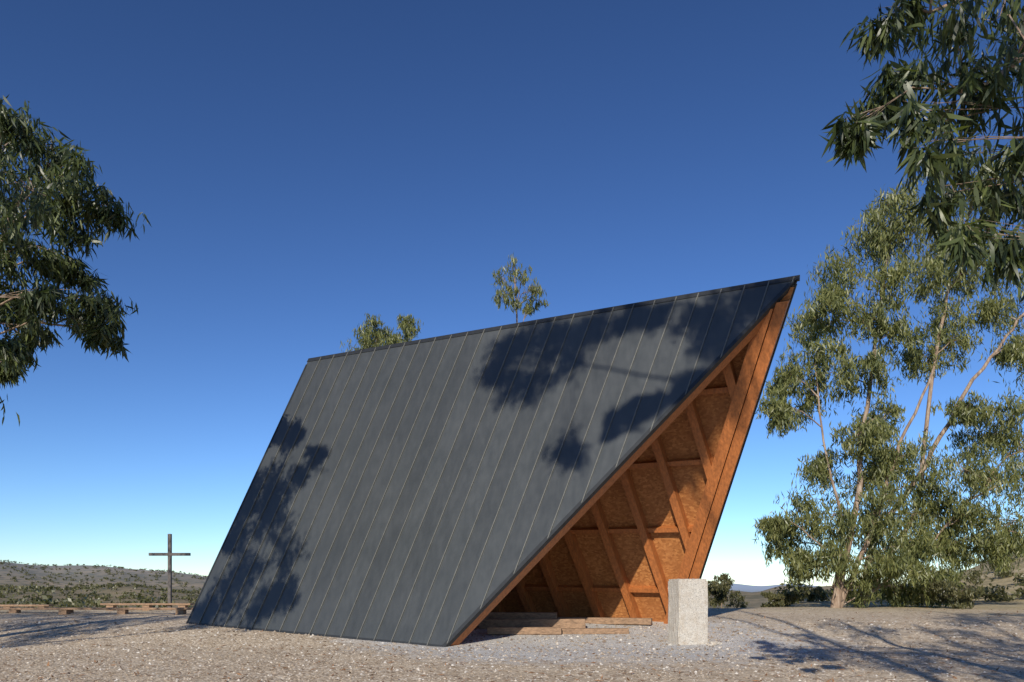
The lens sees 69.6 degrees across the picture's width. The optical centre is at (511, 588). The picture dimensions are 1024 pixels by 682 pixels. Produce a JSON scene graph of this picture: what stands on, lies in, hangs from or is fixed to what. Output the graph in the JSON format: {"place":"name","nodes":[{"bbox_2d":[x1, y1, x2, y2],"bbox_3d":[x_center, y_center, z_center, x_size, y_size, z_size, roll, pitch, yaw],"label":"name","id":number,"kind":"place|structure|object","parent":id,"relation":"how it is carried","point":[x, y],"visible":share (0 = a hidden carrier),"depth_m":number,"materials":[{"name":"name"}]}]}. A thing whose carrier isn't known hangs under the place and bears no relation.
{"place":"outdoors","nodes":[
{"label":"outdoors","id":0,"kind":"place"},
{"bbox_2d":[0,553,1023,681],"bbox_3d":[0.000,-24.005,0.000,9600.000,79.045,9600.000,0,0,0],"label":"ground","id":1,"kind":"structure","parent":0,"point":[981,610],"depth_m":18.98,"materials":[{"name":"grey gravel"}]},
{"bbox_2d":[0,604,53,607],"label":"timber bench","id":2,"kind":"object","parent":1,"relation":"on","point":[26,605],"visible":0.59,"depth_m":32.09,"materials":[{"name":"brown wood"}]},
{"bbox_2d":[0,608,73,612],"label":"timber bench","id":3,"kind":"object","parent":1,"relation":"on","point":[14,610],"visible":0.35,"depth_m":28.82,"materials":[{"name":"brown wood"}]},
{"bbox_2d":[0,95,150,425],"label":"eucalyptus tree","id":4,"kind":"object","parent":1,"relation":"on","point":[21,310],"visible":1,"depth_m":16.95,"materials":[{"name":"green plant"}]},
{"bbox_2d":[0,583,175,607],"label":"woodland","id":5,"kind":"object","parent":1,"relation":"on","point":[79,600],"visible":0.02,"depth_m":64.10,"materials":[{"name":"green plant"}]},
{"bbox_2d":[0,560,207,606],"bbox_3d":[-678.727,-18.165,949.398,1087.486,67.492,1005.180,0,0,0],"label":"hillside trees","id":6,"kind":"object","parent":1,"relation":"on","point":[109,586],"visible":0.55,"depth_m":702.02,"materials":[{"name":"green plant"}]},
{"bbox_2d":[47,607,192,614],"bbox_3d":[-14.778,0.872,28.000,5.444,0.290,0.350,0,0,-2],"label":"timber bench","id":7,"kind":"object","parent":1,"relation":"on","point":[66,611],"visible":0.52,"depth_m":27.86,"materials":[{"name":"brown wood"}]},
{"bbox_2d":[100,603,193,610],"bbox_3d":[-15.338,0.793,31.000,3.767,0.350,0.350,0,0,0],"label":"timber bench","id":8,"kind":"object","parent":1,"relation":"on","point":[111,605],"visible":0.56,"depth_m":30.82,"materials":[{"name":"brown wood"}]},
{"bbox_2d":[149,534,190,606],"bbox_3d":[-14.388,-0.587,30.997,1.720,3.418,0.137,0,0,0],"label":"cross","id":9,"kind":"object","parent":1,"relation":"on","point":[169,554],"visible":0.8,"depth_m":30.93,"materials":[{"name":"brown wood"}]},
{"bbox_2d":[340,312,404,351],"bbox_3d":[-6.856,-6.223,36.721,3.444,15.029,3.216,0,0,-11],"label":"eucalyptus tree","id":10,"kind":"object","parent":1,"relation":"on","point":[369,336],"visible":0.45,"depth_m":36.60,"materials":[{"name":"green plant"}]},
{"bbox_2d":[392,314,423,341],"bbox_3d":[-5.484,-6.538,39.043,2.387,16.344,2.529,0,0,-32],"label":"eucalyptus tree","id":11,"kind":"object","parent":1,"relation":"on","point":[407,323],"visible":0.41,"depth_m":38.62,"materials":[{"name":"green plant"}]},
{"bbox_2d":[186,275,799,646],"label":"chapel","id":12,"kind":"structure","parent":1,"relation":"on","point":[573,473],"depth_m":20.98,"materials":[{"name":"metal"}]},
{"bbox_2d":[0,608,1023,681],"bbox_3d":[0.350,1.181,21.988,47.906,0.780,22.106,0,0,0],"label":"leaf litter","id":13,"kind":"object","parent":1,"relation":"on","point":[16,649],"visible":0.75,"depth_m":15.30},
{"bbox_2d":[0,619,1023,681],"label":"gravel stones","id":14,"kind":"object","parent":1,"relation":"on","point":[557,643],"visible":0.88,"depth_m":16.38,"materials":[{"name":"grey gravel"}]},
{"bbox_2d":[491,252,548,322],"bbox_3d":[0.618,-7.034,32.986,2.924,16.083,2.602,0,0,-25],"label":"eucalyptus tree","id":15,"kind":"object","parent":1,"relation":"on","point":[526,309],"visible":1,"depth_m":32.95,"materials":[{"name":"green plant"}]},
{"bbox_2d":[668,579,707,644],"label":"granite block","id":16,"kind":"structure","parent":1,"relation":"on","point":[687,611],"depth_m":19.27,"materials":[{"name":"grey stone"}]},
{"bbox_2d":[668,641,721,645],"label":"loose rocks","id":17,"kind":"object","parent":1,"relation":"on","point":[712,643],"visible":0.98,"depth_m":19.12,"materials":[{"name":"stone"}]},
{"bbox_2d":[708,573,749,607],"bbox_3d":[10.289,0.143,35.784,1.722,1.986,2.759,0,0,-20],"label":"bush","id":18,"kind":"object","parent":1,"relation":"on","point":[719,591],"visible":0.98,"depth_m":35.63,"materials":[{"name":"green plant"}]},
{"bbox_2d":[760,591,799,606],"bbox_3d":[13.630,0.558,36.999,2.227,0.985,1.364,0,0,-28],"label":"bush","id":19,"kind":"object","parent":1,"relation":"on","point":[782,599],"visible":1,"depth_m":36.70,"materials":[{"name":"green plant"}]},
{"bbox_2d":[798,583,822,601],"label":"bush","id":20,"kind":"object","parent":1,"relation":"on","point":[816,592],"visible":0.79,"depth_m":49.61,"materials":[{"name":"green plant"}]},
{"bbox_2d":[752,175,965,607],"bbox_3d":[16.768,-8.717,35.074,11.662,20.814,7.519,0,0,0],"label":"eucalyptus tree","id":21,"kind":"object","parent":1,"relation":"on","point":[869,436],"visible":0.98,"depth_m":34.08,"materials":[{"name":"green plant"}]},
{"bbox_2d":[713,549,1023,607],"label":"scrub","id":22,"kind":"object","parent":1,"relation":"on","point":[992,595],"visible":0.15,"depth_m":47.26,"materials":[{"name":"green plant"}]},
{"bbox_2d":[819,0,1023,317],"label":"eucalyptus tree","id":23,"kind":"object","parent":1,"relation":"on","point":[856,135],"visible":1,"depth_m":6.01,"materials":[{"name":"green plant"}]},
{"bbox_2d":[852,141,1023,607],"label":"eucalyptus tree","id":24,"kind":"object","parent":1,"relation":"on","point":[990,547],"visible":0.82,"depth_m":36.10,"materials":[{"name":"green plant"}]},
{"bbox_2d":[919,572,993,608],"bbox_3d":[19.795,0.165,33.053,2.413,1.863,3.249,0,0,0],"label":"bush","id":25,"kind":"object","parent":1,"relation":"on","point":[949,590],"visible":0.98,"depth_m":32.43,"materials":[{"name":"green plant"}]},
{"bbox_2d":[0,0,1023,585],"label":"sky","id":26,"kind":"structure","parent":0,"point":[298,170],"materials":[{"name":"blue"}]}
]}

